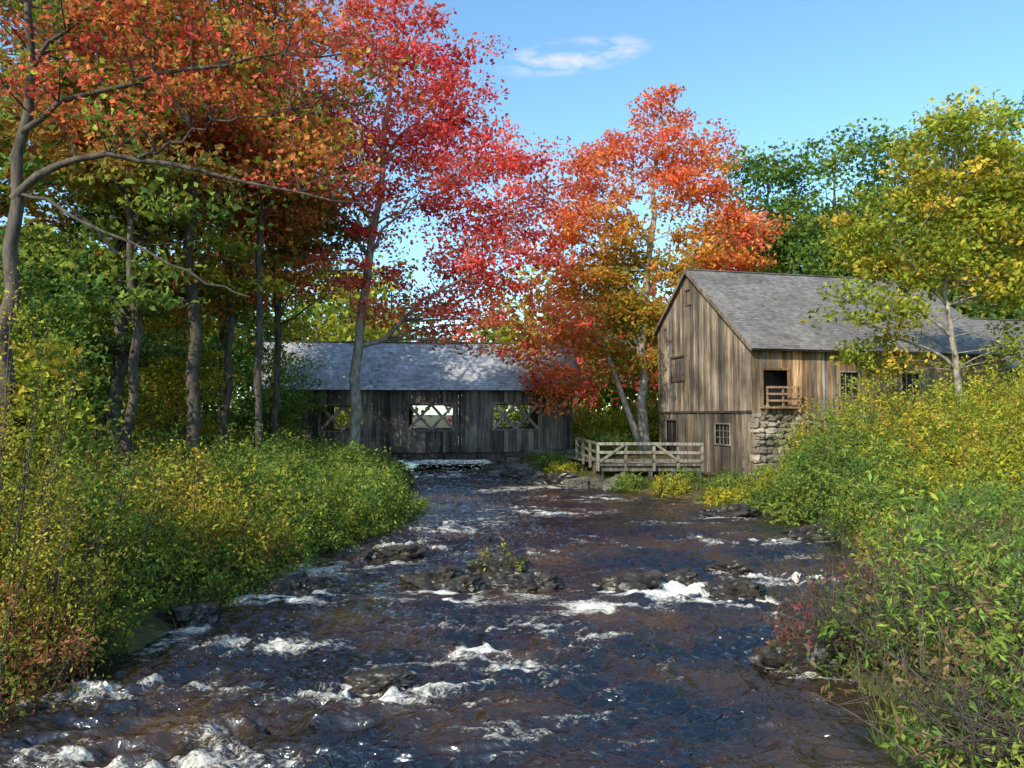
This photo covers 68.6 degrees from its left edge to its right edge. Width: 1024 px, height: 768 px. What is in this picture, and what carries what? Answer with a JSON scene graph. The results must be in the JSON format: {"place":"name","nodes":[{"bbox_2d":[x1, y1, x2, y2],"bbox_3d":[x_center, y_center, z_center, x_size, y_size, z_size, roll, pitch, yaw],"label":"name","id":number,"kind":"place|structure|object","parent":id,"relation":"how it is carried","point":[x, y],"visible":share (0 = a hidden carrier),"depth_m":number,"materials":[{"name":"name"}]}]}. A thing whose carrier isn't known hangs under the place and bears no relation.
{"place":"outdoors","nodes":[
{"label":"outdoors","id":0,"kind":"place"},
{"bbox_2d":[0,460,899,767],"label":"river water","id":1,"kind":"structure","parent":0,"point":[582,670],"depth_m":9.73,"materials":[{"name":"liquid"}]},
{"bbox_2d":[343,667,416,694],"bbox_3d":[-1.634,3.678,9.228,0.917,0.345,0.658,0,-2,0],"label":"river rock","id":2,"kind":"object","parent":1,"relation":"in","point":[374,681],"visible":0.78,"depth_m":9.09,"materials":[{"name":"stone"}]},
{"bbox_2d":[364,543,425,561],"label":"river rock","id":3,"kind":"object","parent":1,"relation":"in","point":[391,553],"visible":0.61,"depth_m":17.26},
{"bbox_2d":[399,565,465,589],"bbox_3d":[-1.522,3.946,14.657,1.481,0.808,1.080,0,-2,0],"label":"river rock","id":4,"kind":"object","parent":1,"relation":"in","point":[428,578],"visible":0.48,"depth_m":14.41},
{"bbox_2d":[438,573,487,592],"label":"river rock","id":5,"kind":"object","parent":1,"relation":"in","point":[470,583],"visible":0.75,"depth_m":14.13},
{"bbox_2d":[465,555,536,584],"bbox_3d":[-0.283,3.940,15.466,1.623,0.833,1.156,0,-2,0],"label":"river rock","id":6,"kind":"object","parent":1,"relation":"in","point":[496,573],"visible":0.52,"depth_m":15.15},
{"bbox_2d":[466,531,532,575],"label":"water weed","id":7,"kind":"object","parent":6,"relation":"on","point":[485,556],"visible":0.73,"depth_m":15.26,"materials":[{"name":"green plant"}]},
{"bbox_2d":[502,568,564,592],"bbox_3d":[0.456,3.948,14.352,1.014,0.849,1.012,-1,-3,28],"label":"river rock","id":8,"kind":"object","parent":1,"relation":"in","point":[543,580],"visible":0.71,"depth_m":14.14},
{"bbox_2d":[596,568,667,591],"bbox_3d":[2.380,3.946,14.414,1.462,0.812,1.076,1,-3,-26],"label":"river rock","id":9,"kind":"object","parent":1,"relation":"in","point":[636,578],"visible":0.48,"depth_m":14.07,"materials":[{"name":"stone"}]},
{"bbox_2d":[703,559,752,575],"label":"river rock","id":10,"kind":"object","parent":1,"relation":"in","point":[738,567],"visible":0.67,"depth_m":15.66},
{"bbox_2d":[704,577,767,600],"bbox_3d":[4.172,3.898,13.835,1.140,0.698,0.895,0,-2,0],"label":"river rock","id":11,"kind":"object","parent":1,"relation":"in","point":[746,588],"visible":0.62,"depth_m":13.56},
{"bbox_2d":[0,0,1023,414],"label":"sky","id":12,"kind":"structure","parent":0,"point":[790,71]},
{"bbox_2d":[0,414,1023,767],"bbox_3d":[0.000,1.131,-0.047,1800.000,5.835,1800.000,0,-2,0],"label":"ground","id":13,"kind":"structure","parent":0,"point":[145,632],"depth_m":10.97,"materials":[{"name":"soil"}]},
{"bbox_2d":[0,568,100,730],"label":"tall shrub","id":14,"kind":"object","parent":13,"relation":"on","point":[33,690],"visible":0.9,"depth_m":8.68,"materials":[{"name":"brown plant"}]},
{"bbox_2d":[0,221,107,436],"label":"sapling tree","id":15,"kind":"object","parent":13,"relation":"on","point":[30,247],"visible":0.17,"depth_m":22.13,"materials":[{"name":"green plant"}]},
{"bbox_2d":[0,273,111,435],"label":"sapling tree","id":16,"kind":"object","parent":13,"relation":"on","point":[86,392],"visible":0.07,"depth_m":26.51,"materials":[{"name":"green plant"}]},
{"bbox_2d":[0,297,124,501],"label":"sapling tree","id":17,"kind":"object","parent":13,"relation":"on","point":[27,372],"visible":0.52,"depth_m":14.49,"materials":[{"name":"green plant"}]},
{"bbox_2d":[2,390,127,533],"bbox_3d":[-11.445,1.870,16.790,5.368,4.214,6.875,1,-3,-20],"label":"alder bush","id":18,"kind":"object","parent":13,"relation":"on","point":[66,440],"visible":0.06,"depth_m":17.78,"materials":[{"name":"green plant"}]},
{"bbox_2d":[0,249,129,464],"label":"sapling tree","id":19,"kind":"object","parent":13,"relation":"on","point":[71,307],"visible":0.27,"depth_m":19.53,"materials":[{"name":"green plant"}]},
{"bbox_2d":[0,5,131,305],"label":"forest tree","id":20,"kind":"object","parent":13,"relation":"on","point":[32,222],"visible":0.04,"depth_m":30.45,"materials":[{"name":"green plant"}]},
{"bbox_2d":[0,264,148,696],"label":"tall shrub","id":21,"kind":"object","parent":13,"relation":"on","point":[27,442],"visible":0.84,"depth_m":9.74,"materials":[{"name":"green plant"}]},
{"bbox_2d":[0,0,154,290],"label":"forest tree","id":22,"kind":"object","parent":13,"relation":"on","point":[5,200],"visible":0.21,"depth_m":23.12,"materials":[{"name":"green plant"}]},
{"bbox_2d":[0,473,164,697],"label":"tall shrub","id":23,"kind":"object","parent":13,"relation":"on","point":[55,606],"visible":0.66,"depth_m":9.54,"materials":[{"name":"green plant"}]},
{"bbox_2d":[0,546,167,666],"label":"streamside shrub","id":24,"kind":"object","parent":13,"relation":"on","point":[131,618],"visible":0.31,"depth_m":10.66,"materials":[{"name":"green plant"}]},
{"bbox_2d":[0,436,194,564],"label":"alder bush","id":25,"kind":"object","parent":13,"relation":"on","point":[86,508],"visible":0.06,"depth_m":13.79,"materials":[{"name":"green plant"}]},
{"bbox_2d":[0,0,235,453],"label":"forest tree","id":26,"kind":"object","parent":13,"relation":"on","point":[62,229],"visible":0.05,"depth_m":26.51,"materials":[{"name":"green plant"}]},
{"bbox_2d":[0,402,236,621],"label":"alder bush","id":27,"kind":"object","parent":13,"relation":"on","point":[123,513],"visible":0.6,"depth_m":11.99,"materials":[{"name":"green plant"}]},
{"bbox_2d":[10,25,231,453],"bbox_3d":[-13.322,-5.424,25.886,7.094,18.432,6.642,2,-3,-36],"label":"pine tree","id":28,"kind":"object","parent":13,"relation":"on","point":[119,346],"visible":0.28,"depth_m":24.95,"materials":[{"name":"green plant"}]},
{"bbox_2d":[0,0,289,465],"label":"forest tree","id":29,"kind":"object","parent":13,"relation":"on","point":[114,173],"visible":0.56,"depth_m":22.33,"materials":[{"name":"green plant"}]},
{"bbox_2d":[60,418,234,493],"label":"alder bush","id":30,"kind":"object","parent":13,"relation":"on","point":[134,440],"visible":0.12,"depth_m":23.89,"materials":[{"name":"green plant"}]},
{"bbox_2d":[87,292,224,446],"bbox_3d":[-15.544,-0.082,32.794,5.669,8.296,5.314,1,-3,-27],"label":"sapling tree","id":31,"kind":"object","parent":13,"relation":"on","point":[143,361],"visible":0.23,"depth_m":32.21,"materials":[{"name":"green plant"}]},
{"bbox_2d":[66,435,274,520],"bbox_3d":[-8.511,2.662,18.376,5.350,2.832,6.168,0,-2,0],"label":"alder bush","id":32,"kind":"object","parent":13,"relation":"on","point":[175,454],"visible":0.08,"depth_m":18.08,"materials":[{"name":"green plant"}]},
{"bbox_2d":[99,297,243,447],"bbox_3d":[-13.286,0.181,29.425,5.365,7.480,5.317,0,-2,0],"label":"sapling tree","id":33,"kind":"object","parent":13,"relation":"on","point":[175,392],"visible":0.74,"depth_m":29.21,"materials":[{"name":"green plant"}]},
{"bbox_2d":[154,601,220,626],"bbox_3d":[-5.194,3.825,12.054,0.991,0.643,0.808,0,-2,0],"label":"river rock","id":34,"kind":"object","parent":13,"relation":"on","point":[206,612],"visible":0.63,"depth_m":11.82,"materials":[{"name":"stone"}]},
{"bbox_2d":[41,0,343,465],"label":"forest tree","id":35,"kind":"object","parent":13,"relation":"on","point":[193,427],"visible":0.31,"depth_m":24.86,"materials":[{"name":"red plant"}]},
{"bbox_2d":[91,424,308,593],"bbox_3d":[-6.096,2.364,14.863,4.296,3.162,4.306,2,-3,-38],"label":"alder bush","id":36,"kind":"object","parent":13,"relation":"on","point":[196,508],"visible":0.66,"depth_m":14.63,"materials":[{"name":"green plant"}]},
{"bbox_2d":[125,518,283,609],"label":"streamside shrub","id":37,"kind":"object","parent":13,"relation":"on","point":[224,576],"visible":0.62,"depth_m":13.59,"materials":[{"name":"green plant"}]},
{"bbox_2d":[0,0,438,485],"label":"overhanging maple tree","id":38,"kind":"object","parent":13,"relation":"on","point":[20,186],"visible":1,"depth_m":11.30,"materials":[{"name":"orange plant"}]},
{"bbox_2d":[130,411,331,492],"bbox_3d":[-8.224,2.547,22.931,5.396,3.449,6.212,0,-2,0],"label":"alder bush","id":39,"kind":"object","parent":13,"relation":"on","point":[268,454],"visible":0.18,"depth_m":22.74,"materials":[{"name":"green plant"}]},
{"bbox_2d":[142,1,338,453],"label":"forest tree","id":40,"kind":"object","parent":13,"relation":"on","point":[228,309],"visible":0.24,"depth_m":29.03,"materials":[{"name":"green plant"}]},
{"bbox_2d":[143,0,363,453],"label":"forest tree","id":41,"kind":"object","parent":13,"relation":"on","point":[222,337],"visible":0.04,"depth_m":32.95,"materials":[{"name":"green plant"}]},
{"bbox_2d":[198,506,326,578],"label":"streamside shrub","id":42,"kind":"object","parent":13,"relation":"on","point":[299,553],"visible":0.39,"depth_m":16.08,"materials":[{"name":"green plant"}]},
{"bbox_2d":[217,337,317,442],"bbox_3d":[-11.866,0.932,36.415,4.196,6.555,4.162,-2,-3,43],"label":"sapling tree","id":43,"kind":"object","parent":13,"relation":"on","point":[243,422],"visible":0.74,"depth_m":36.13,"materials":[{"name":"green plant"}]},
{"bbox_2d":[150,0,385,453],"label":"forest tree","id":44,"kind":"object","parent":13,"relation":"on","point":[257,285],"visible":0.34,"depth_m":26.94,"materials":[{"name":"orange plant"}]},
{"bbox_2d":[177,443,359,564],"bbox_3d":[-5.939,2.746,17.805,4.268,2.769,4.885,0,-2,0],"label":"alder bush","id":45,"kind":"object","parent":13,"relation":"on","point":[276,506],"visible":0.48,"depth_m":17.94,"materials":[{"name":"green plant"}]},
{"bbox_2d":[200,423,337,479],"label":"alder bush","id":46,"kind":"object","parent":13,"relation":"on","point":[302,445],"visible":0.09,"depth_m":27.87,"materials":[{"name":"green plant"}]},
{"bbox_2d":[231,346,331,433],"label":"sapling tree","id":47,"kind":"object","parent":13,"relation":"on","point":[303,394],"visible":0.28,"depth_m":44.62,"materials":[{"name":"green plant"}]},
{"bbox_2d":[184,42,381,447],"bbox_3d":[-9.677,-5.227,31.800,8.441,18.494,7.543,0,-2,0],"label":"forest tree","id":48,"kind":"object","parent":13,"relation":"on","point":[303,237],"visible":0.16,"depth_m":31.49,"materials":[{"name":"green plant"}]},
{"bbox_2d":[200,141,378,426],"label":"forest tree","id":49,"kind":"object","parent":13,"relation":"on","point":[295,327],"visible":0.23,"depth_m":41.42,"materials":[{"name":"green plant"}]},
{"bbox_2d":[267,571,320,597],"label":"river rock","id":50,"kind":"object","parent":13,"relation":"on","point":[300,585],"visible":0.59,"depth_m":13.85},
{"bbox_2d":[236,452,401,540],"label":"alder bush","id":51,"kind":"object","parent":13,"relation":"on","point":[349,502],"visible":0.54,"depth_m":20.57,"materials":[{"name":"green plant"}]},
{"bbox_2d":[280,496,366,550],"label":"streamside shrub","id":52,"kind":"object","parent":13,"relation":"on","point":[331,546],"visible":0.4,"depth_m":18.74,"materials":[{"name":"green plant"}]},
{"bbox_2d":[298,431,412,496],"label":"alder bush","id":53,"kind":"object","parent":13,"relation":"on","point":[351,459],"visible":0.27,"depth_m":26.65,"materials":[{"name":"green plant"}]},
{"bbox_2d":[310,452,427,522],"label":"alder bush","id":54,"kind":"object","parent":13,"relation":"on","point":[376,476],"visible":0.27,"depth_m":23.61,"materials":[{"name":"green plant"}]},
{"bbox_2d":[331,477,421,532],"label":"streamside shrub","id":55,"kind":"object","parent":13,"relation":"on","point":[384,517],"visible":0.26,"depth_m":22.06,"materials":[{"name":"green plant"}]},
{"bbox_2d":[251,341,581,461],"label":"covered bridge","id":56,"kind":"structure","parent":13,"relation":"on","point":[399,381],"depth_m":47.09,"materials":[{"name":"grey wood"}]},
{"bbox_2d":[263,0,586,455],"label":"red maple tree","id":57,"kind":"object","parent":13,"relation":"on","point":[431,130],"visible":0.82,"depth_m":32.79,"materials":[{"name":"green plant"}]},
{"bbox_2d":[0,150,1023,439],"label":"distant forest","id":58,"kind":"object","parent":13,"relation":"on","point":[346,332],"visible":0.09,"depth_m":62.38,"materials":[{"name":"green plant"}]},
{"bbox_2d":[483,448,624,490],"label":"bank stones","id":59,"kind":"object","parent":13,"relation":"on","point":[508,467],"visible":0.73,"depth_m":40.84,"materials":[{"name":"stone"}]},
{"bbox_2d":[558,395,631,449],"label":"roadside bush","id":60,"kind":"object","parent":13,"relation":"on","point":[598,423],"visible":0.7,"depth_m":49.21,"materials":[{"name":"green plant"}]},
{"bbox_2d":[580,425,641,456],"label":"roadside bush","id":61,"kind":"object","parent":13,"relation":"on","point":[604,438],"visible":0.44,"depth_m":42.99,"materials":[{"name":"green plant"}]},
{"bbox_2d":[601,389,658,447],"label":"roadside bush","id":62,"kind":"object","parent":13,"relation":"on","point":[653,423],"visible":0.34,"depth_m":50.06,"materials":[{"name":"green plant"}]},
{"bbox_2d":[558,437,704,478],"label":"wooden deck","id":63,"kind":"structure","parent":13,"relation":"on","point":[597,463],"depth_m":34.95,"materials":[{"name":"grey wood"}]},
{"bbox_2d":[501,82,791,450],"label":"orange maple tree","id":64,"kind":"object","parent":13,"relation":"on","point":[625,306],"visible":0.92,"depth_m":45.65,"materials":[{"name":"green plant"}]},
{"bbox_2d":[649,469,694,496],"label":"shrub","id":65,"kind":"object","parent":13,"relation":"on","point":[676,484],"visible":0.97,"depth_m":30.81,"materials":[{"name":"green plant"}]},
{"bbox_2d":[699,478,747,505],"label":"shrub","id":66,"kind":"object","parent":13,"relation":"on","point":[716,496],"visible":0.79,"depth_m":27.84,"materials":[{"name":"yellow plant"}]},
{"bbox_2d":[701,503,773,517],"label":"river rock","id":67,"kind":"object","parent":13,"relation":"on","point":[743,510],"visible":0.56,"depth_m":24.08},
{"bbox_2d":[692,138,841,275],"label":"green tree","id":68,"kind":"object","parent":13,"relation":"on","point":[775,170],"visible":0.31,"depth_m":57.04,"materials":[{"name":"green plant"}]},
{"bbox_2d":[736,472,807,517],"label":"streamside bush","id":69,"kind":"object","parent":13,"relation":"on","point":[758,498],"visible":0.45,"depth_m":24.97,"materials":[{"name":"green plant"}]},
{"bbox_2d":[733,445,814,507],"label":"streamside bush","id":70,"kind":"object","parent":13,"relation":"on","point":[769,473],"visible":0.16,"depth_m":25.86,"materials":[{"name":"green plant"}]},
{"bbox_2d":[748,630,843,676],"bbox_3d":[3.904,3.726,9.969,1.305,0.816,0.994,1,-3,-21],"label":"river rock","id":71,"kind":"object","parent":13,"relation":"on","point":[766,657],"visible":0.61,"depth_m":9.75,"materials":[{"name":"stone"}]},
{"bbox_2d":[772,396,844,470],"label":"streamside bush","id":72,"kind":"object","parent":13,"relation":"on","point":[803,432],"visible":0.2,"depth_m":30.56,"materials":[{"name":"green plant"}]},
{"bbox_2d":[760,451,860,525],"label":"streamside bush","id":73,"kind":"object","parent":13,"relation":"on","point":[796,509],"visible":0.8,"depth_m":23.29,"materials":[{"name":"green plant"}]},
{"bbox_2d":[779,523,841,541],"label":"river rock","id":74,"kind":"object","parent":13,"relation":"on","point":[806,533],"visible":0.56,"depth_m":19.91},
{"bbox_2d":[737,555,898,672],"bbox_3d":[4.217,3.091,10.075,2.075,1.569,1.740,-2,-3,45],"label":"red twig shrub","id":75,"kind":"object","parent":13,"relation":"on","point":[787,631],"visible":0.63,"depth_m":10.06,"materials":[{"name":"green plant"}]},
{"bbox_2d":[768,393,887,499],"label":"streamside bush","id":76,"kind":"object","parent":13,"relation":"on","point":[819,447],"visible":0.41,"depth_m":25.05,"materials":[{"name":"green plant"}]},
{"bbox_2d":[749,413,921,479],"bbox_3d":[16.979,3.108,35.415,12.784,3.521,0.830,1,-2,-14],"label":"stone foundation","id":77,"kind":"object","parent":13,"relation":"on","point":[771,425],"visible":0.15,"depth_m":33.91,"materials":[{"name":"stone"}]},
{"bbox_2d":[755,125,916,273],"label":"green tree","id":78,"kind":"object","parent":13,"relation":"on","point":[832,164],"visible":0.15,"depth_m":59.52,"materials":[{"name":"green plant"}]},
{"bbox_2d":[658,276,1023,479],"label":"plank walls","id":79,"kind":"structure","parent":13,"relation":"on","point":[699,333],"depth_m":36.80,"materials":[{"name":"brown wood"}]},
{"bbox_2d":[657,288,920,478],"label":"trim and frames","id":80,"kind":"structure","parent":79,"relation":"attached to","point":[782,406],"depth_m":34.63,"materials":[{"name":"brown wood"}]},
{"bbox_2d":[667,371,917,456],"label":"window panes","id":81,"kind":"object","parent":80,"relation":"in","point":[771,378],"visible":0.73,"depth_m":35.44,"materials":[{"name":"black glass"}]},
{"bbox_2d":[652,269,1023,370],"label":"roof deck","id":82,"kind":"structure","parent":79,"relation":"on","point":[672,299],"depth_m":39.75,"materials":[{"name":"brown wood"}]},
{"bbox_2d":[686,270,1023,368],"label":"roof shingles","id":83,"kind":"object","parent":82,"relation":"on","point":[764,311],"visible":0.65,"depth_m":37.88,"materials":[{"name":"grey wood"}]},
{"bbox_2d":[765,219,942,296],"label":"green tree","id":84,"kind":"object","parent":13,"relation":"on","point":[817,267],"visible":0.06,"depth_m":53.49,"materials":[{"name":"green plant"}]},
{"bbox_2d":[790,509,934,641],"bbox_3d":[5.111,2.817,10.926,1.943,2.183,2.307,-2,-3,33],"label":"red twig shrub","id":85,"kind":"object","parent":13,"relation":"on","point":[839,566],"visible":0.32,"depth_m":10.95,"materials":[{"name":"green plant"}]},
{"bbox_2d":[798,354,929,468],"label":"streamside bush","id":86,"kind":"object","parent":13,"relation":"on","point":[864,399],"visible":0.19,"depth_m":27.76,"materials":[{"name":"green plant"}]},
{"bbox_2d":[810,431,942,525],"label":"streamside bush","id":87,"kind":"object","parent":13,"relation":"on","point":[851,478],"visible":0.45,"depth_m":21.33,"materials":[{"name":"green plant"}]},
{"bbox_2d":[750,526,1005,700],"bbox_3d":[4.774,2.754,9.560,2.602,2.109,3.079,0,-2,0],"label":"willow shrub","id":88,"kind":"object","parent":13,"relation":"on","point":[885,636],"visible":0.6,"depth_m":9.22,"materials":[{"name":"green plant"}]},
{"bbox_2d":[813,461,953,542],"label":"streamside bush","id":89,"kind":"object","parent":13,"relation":"on","point":[861,508],"visible":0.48,"depth_m":19.36,"materials":[{"name":"green plant"}]},
{"bbox_2d":[843,489,941,564],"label":"streamside bush","id":90,"kind":"object","parent":13,"relation":"on","point":[897,533],"visible":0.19,"depth_m":17.25,"materials":[{"name":"green plant"}]},
{"bbox_2d":[796,556,1023,767],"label":"willow shrub","id":91,"kind":"object","parent":13,"relation":"on","point":[928,754],"visible":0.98,"depth_m":6.35,"materials":[{"name":"green plant"}]},
{"bbox_2d":[798,85,1023,417],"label":"yellow birch tree","id":92,"kind":"object","parent":13,"relation":"on","point":[991,219],"visible":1,"depth_m":27.64,"materials":[{"name":"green plant"}]},
{"bbox_2d":[810,117,1021,309],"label":"green tree","id":93,"kind":"object","parent":13,"relation":"on","point":[878,138],"visible":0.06,"depth_m":60.91,"materials":[{"name":"green plant"}]},
{"bbox_2d":[835,367,1023,488],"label":"streamside bush","id":94,"kind":"object","parent":13,"relation":"on","point":[912,433],"visible":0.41,"depth_m":22.18,"materials":[{"name":"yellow plant"}]},
{"bbox_2d":[836,465,1023,608],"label":"willow shrub","id":95,"kind":"object","parent":13,"relation":"on","point":[958,543],"visible":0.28,"depth_m":11.48,"materials":[{"name":"green plant"}]},
{"bbox_2d":[838,501,1023,721],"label":"willow shrub","id":96,"kind":"object","parent":13,"relation":"on","point":[996,643],"visible":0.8,"depth_m":7.55,"materials":[{"name":"green plant"}]},
{"bbox_2d":[859,457,1023,672],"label":"tall weed","id":97,"kind":"object","parent":13,"relation":"on","point":[921,530],"visible":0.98,"depth_m":7.51,"materials":[{"name":"green plant"}]},
{"bbox_2d":[860,429,1023,516],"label":"streamside bush","id":98,"kind":"object","parent":13,"relation":"on","point":[977,471],"visible":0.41,"depth_m":17.79,"materials":[{"name":"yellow plant"}]},
{"bbox_2d":[880,470,1023,564],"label":"streamside bush","id":99,"kind":"object","parent":13,"relation":"on","point":[1004,508],"visible":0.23,"depth_m":13.00,"materials":[{"name":"green plant"}]},
{"bbox_2d":[883,468,1023,555],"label":"streamside bush","id":100,"kind":"object","parent":13,"relation":"on","point":[959,496],"visible":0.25,"depth_m":15.26,"materials":[{"name":"green plant"}]},
{"bbox_2d":[884,190,1023,319],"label":"green tree","id":101,"kind":"object","parent":13,"relation":"on","point":[980,314],"visible":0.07,"depth_m":51.74,"materials":[{"name":"green plant"}]},
{"bbox_2d":[886,484,1023,629],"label":"willow shrub","id":102,"kind":"object","parent":13,"relation":"on","point":[971,564],"visible":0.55,"depth_m":9.45,"materials":[{"name":"green plant"}]},
{"bbox_2d":[889,336,1023,461],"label":"streamside bush","id":103,"kind":"object","parent":13,"relation":"on","point":[977,393],"visible":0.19,"depth_m":23.71,"materials":[{"name":"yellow plant"}]},
{"bbox_2d":[895,364,1019,433],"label":"streamside bush","id":104,"kind":"object","parent":13,"relation":"on","point":[964,386],"visible":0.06,"depth_m":31.10,"materials":[{"name":"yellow plant"}]},
{"bbox_2d":[929,90,1023,314],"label":"green tree","id":105,"kind":"object","parent":13,"relation":"on","point":[1015,115],"visible":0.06,"depth_m":59.71,"materials":[{"name":"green plant"}]},
{"bbox_2d":[931,373,1023,499],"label":"streamside bush","id":106,"kind":"object","parent":13,"relation":"on","point":[1013,425],"visible":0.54,"depth_m":19.17,"materials":[{"name":"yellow plant"}]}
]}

